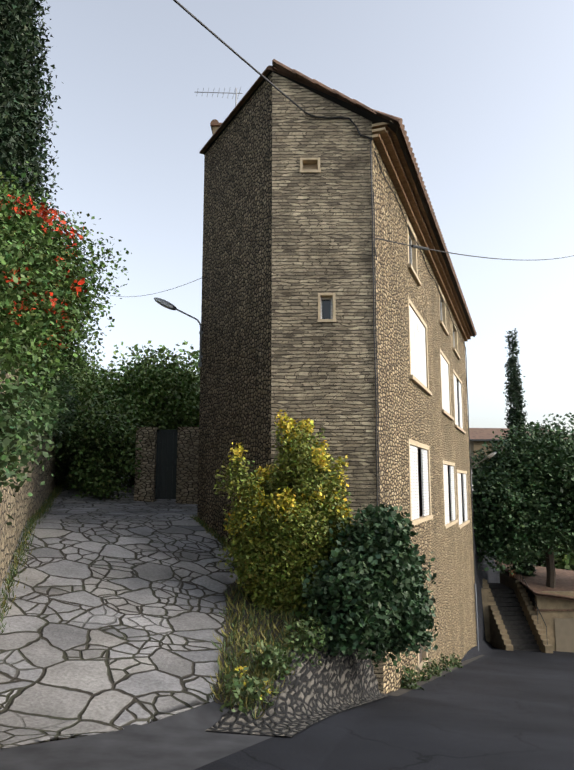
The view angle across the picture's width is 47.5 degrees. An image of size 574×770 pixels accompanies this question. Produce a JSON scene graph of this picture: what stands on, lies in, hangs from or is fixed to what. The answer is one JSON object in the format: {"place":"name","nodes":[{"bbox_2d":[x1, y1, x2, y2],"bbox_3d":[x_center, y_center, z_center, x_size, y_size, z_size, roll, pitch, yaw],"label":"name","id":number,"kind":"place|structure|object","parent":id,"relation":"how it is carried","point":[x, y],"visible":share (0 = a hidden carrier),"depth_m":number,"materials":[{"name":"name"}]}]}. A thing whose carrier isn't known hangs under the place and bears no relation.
{"place":"outdoors","nodes":[
{"label":"outdoors","id":0,"kind":"place"},
{"bbox_2d":[0,477,237,748],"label":"cobbled path","id":1,"kind":"structure","parent":0,"point":[114,618],"depth_m":8.42,"materials":[{"name":"grey stone"}]},
{"bbox_2d":[0,481,63,634],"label":"grass","id":2,"kind":"structure","parent":1,"relation":"on","point":[42,509],"depth_m":10.48,"materials":[{"name":"green plant"}]},
{"bbox_2d":[44,337,123,483],"bbox_3d":[-8.902,0.861,24.222,6.856,6.056,6.274,0,-9,1],"label":"garden tree","id":3,"kind":"object","parent":1,"relation":"on","point":[83,365],"visible":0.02,"depth_m":24.33,"materials":[{"name":"green plant"}]},
{"bbox_2d":[53,373,145,499],"bbox_3d":[-7.452,1.829,21.412,10.478,4.656,3.312,-8,-12,43],"label":"path hedge","id":4,"kind":"object","parent":1,"relation":"on","point":[96,446],"visible":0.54,"depth_m":18.61,"materials":[{"name":"green plant"}]},
{"bbox_2d":[60,345,199,485],"bbox_3d":[-5.098,1.277,23.080,7.734,5.170,5.560,0,-9,1],"label":"garden tree","id":5,"kind":"object","parent":1,"relation":"on","point":[148,386],"visible":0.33,"depth_m":22.28,"materials":[{"name":"green plant"}]},
{"bbox_2d":[134,427,198,503],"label":"gate and pillars","id":6,"kind":"structure","parent":1,"relation":"on","point":[168,465],"depth_m":18.15,"materials":[{"name":"stone"}]},
{"bbox_2d":[155,395,199,429],"bbox_3d":[-1.759,2.285,23.927,6.226,4.416,5.057,0,-9,1],"label":"garden tree","id":7,"kind":"object","parent":1,"relation":"on","point":[197,403],"visible":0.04,"depth_m":22.74,"materials":[{"name":"green plant"}]},
{"bbox_2d":[190,515,237,553],"bbox_3d":[-1.174,3.018,12.418,0.300,1.002,3.610,5,-10,-28],"label":"grass strip","id":8,"kind":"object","parent":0,"point":[222,541],"depth_m":12.99,"materials":[{"name":"green plant"}]},
{"bbox_2d":[28,0,573,434],"label":"sky","id":9,"kind":"structure","parent":0,"point":[482,91],"materials":[{"name":"blue"}]},
{"bbox_2d":[219,604,462,713],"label":"weeds","id":10,"kind":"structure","parent":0,"point":[278,660],"depth_m":7.68,"materials":[{"name":"green plant"}]},
{"bbox_2d":[234,666,270,699],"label":"bed flowers","id":11,"kind":"object","parent":10,"relation":"on","point":[242,668],"visible":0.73,"depth_m":6.90,"materials":[{"name":"yellow plant"}]},
{"bbox_2d":[195,478,573,769],"bbox_3d":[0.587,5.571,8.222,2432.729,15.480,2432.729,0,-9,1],"label":"ground","id":12,"kind":"structure","parent":0,"point":[493,708],"depth_m":7.13,"materials":[{"name":"grey asphalt"}]},
{"bbox_2d":[0,0,51,202],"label":"cypress","id":13,"kind":"object","parent":12,"relation":"on","point":[14,16],"visible":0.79,"depth_m":15.74,"materials":[{"name":"green plant"}]},
{"bbox_2d":[0,363,58,587],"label":"garden wall","id":14,"kind":"structure","parent":12,"relation":"on","point":[22,505],"depth_m":10.93,"materials":[{"name":"stone"}]},
{"bbox_2d":[0,161,131,525],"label":"trumpet vine","id":15,"kind":"object","parent":14,"relation":"on","point":[45,301],"visible":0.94,"depth_m":9.28,"materials":[{"name":"green plant"}]},
{"bbox_2d":[5,0,63,245],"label":"cypress","id":16,"kind":"object","parent":12,"relation":"on","point":[39,124],"visible":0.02,"depth_m":19.55,"materials":[{"name":"green plant"}]},
{"bbox_2d":[0,701,275,769],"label":"concrete apron","id":17,"kind":"object","parent":12,"relation":"on","point":[184,740],"visible":0.9,"depth_m":5.30,"materials":[{"name":"grey concrete"}]},
{"bbox_2d":[209,577,318,718],"bbox_3d":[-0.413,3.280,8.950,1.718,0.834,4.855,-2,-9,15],"label":"grass","id":18,"kind":"structure","parent":12,"relation":"on","point":[245,628],"depth_m":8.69,"materials":[{"name":"green plant"}]},
{"bbox_2d":[205,623,390,735],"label":"stone retaining wall","id":19,"kind":"structure","parent":12,"relation":"on","point":[316,693],"depth_m":7.65,"materials":[{"name":"grey stone"}]},
{"bbox_2d":[197,72,476,693],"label":"house walls","id":20,"kind":"structure","parent":12,"relation":"on","point":[285,241],"depth_m":12.08,"materials":[{"name":"brown stone"}]},
{"bbox_2d":[106,278,202,325],"bbox_3d":[-4.326,-2.100,19.263,0.012,3.926,10.344,4,-10,-28],"label":"lamp wire","id":21,"kind":"object","parent":20,"relation":"attached to","point":[170,289],"visible":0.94,"depth_m":15.58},
{"bbox_2d":[154,297,202,366],"bbox_3d":[-2.381,-1.155,14.293,1.105,1.459,0.228,3,-9,-21],"label":"street lamp","id":22,"kind":"object","parent":20,"relation":"attached to","point":[165,303],"visible":1,"depth_m":14.34,"materials":[{"name":"metal"}]},
{"bbox_2d":[194,87,242,133],"bbox_3d":[-1.620,-6.075,15.483,1.109,2.050,0.785,0,-9,1],"label":"tv antenna","id":23,"kind":"object","parent":20,"relation":"attached to","point":[215,124],"visible":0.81,"depth_m":15.36,"materials":[{"name":"paint"}]},
{"bbox_2d":[199,59,476,341],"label":"genoise roof tiles","id":24,"kind":"object","parent":20,"relation":"on","point":[390,137],"visible":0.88,"depth_m":13.87,"materials":[{"name":"ceramic"}]},
{"bbox_2d":[173,0,573,658],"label":"cables","id":25,"kind":"object","parent":20,"relation":"attached to","point":[417,246],"visible":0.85,"depth_m":11.57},
{"bbox_2d":[300,157,469,674],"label":"windows","id":26,"kind":"structure","parent":20,"relation":"in","point":[419,481],"depth_m":16.38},
{"bbox_2d":[474,584,478,650],"bbox_3d":[7.880,9.910,27.099,0.069,3.200,0.080,0,-9,1],"label":"blue pipe","id":27,"kind":"object","parent":20,"relation":"attached to","point":[476,617],"visible":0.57,"depth_m":27.11,"materials":[{"name":"blue plastic"}]},
{"bbox_2d":[470,452,496,490],"bbox_3d":[8.343,3.676,27.687,0.227,1.627,1.510,4,-10,-27],"label":"street lamp","id":28,"kind":"object","parent":20,"relation":"attached to","point":[492,454],"visible":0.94,"depth_m":27.78,"materials":[{"name":"metal"}]},
{"bbox_2d":[108,340,573,572],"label":"distant trees","id":29,"kind":"object","parent":12,"relation":"on","point":[563,560],"visible":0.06,"depth_m":50.98,"materials":[{"name":"green plant"}]},
{"bbox_2d":[503,328,536,596],"bbox_3d":[13.475,5.740,37.834,1.761,18.405,1.748,0,-9,1],"label":"cypress","id":30,"kind":"object","parent":12,"relation":"on","point":[515,415],"visible":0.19,"depth_m":38.41,"materials":[{"name":"green plant"}]},
{"bbox_2d":[469,428,571,476],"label":"house","id":31,"kind":"structure","parent":12,"relation":"on","point":[479,437],"depth_m":45.18,"materials":[{"name":"paint"}]},
{"bbox_2d":[481,561,573,652],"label":"terrace with stairs","id":32,"kind":"structure","parent":12,"relation":"on","point":[516,617],"depth_m":33.03,"materials":[{"name":"concrete"}]},
{"bbox_2d":[508,569,515,577],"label":"terrace pots","id":33,"kind":"object","parent":32,"relation":"on","point":[512,575],"visible":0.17,"depth_m":36.17,"materials":[{"name":"ceramic"}]},
{"bbox_2d":[469,412,573,587],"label":"tree","id":34,"kind":"object","parent":32,"relation":"on","point":[523,491],"visible":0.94,"depth_m":33.33,"materials":[{"name":"green plant"}]},
{"bbox_2d":[389,655,483,695],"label":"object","id":35,"kind":"structure","parent":0,"point":[403,690],"depth_m":13.77,"materials":[{"name":"soil"}]}
]}

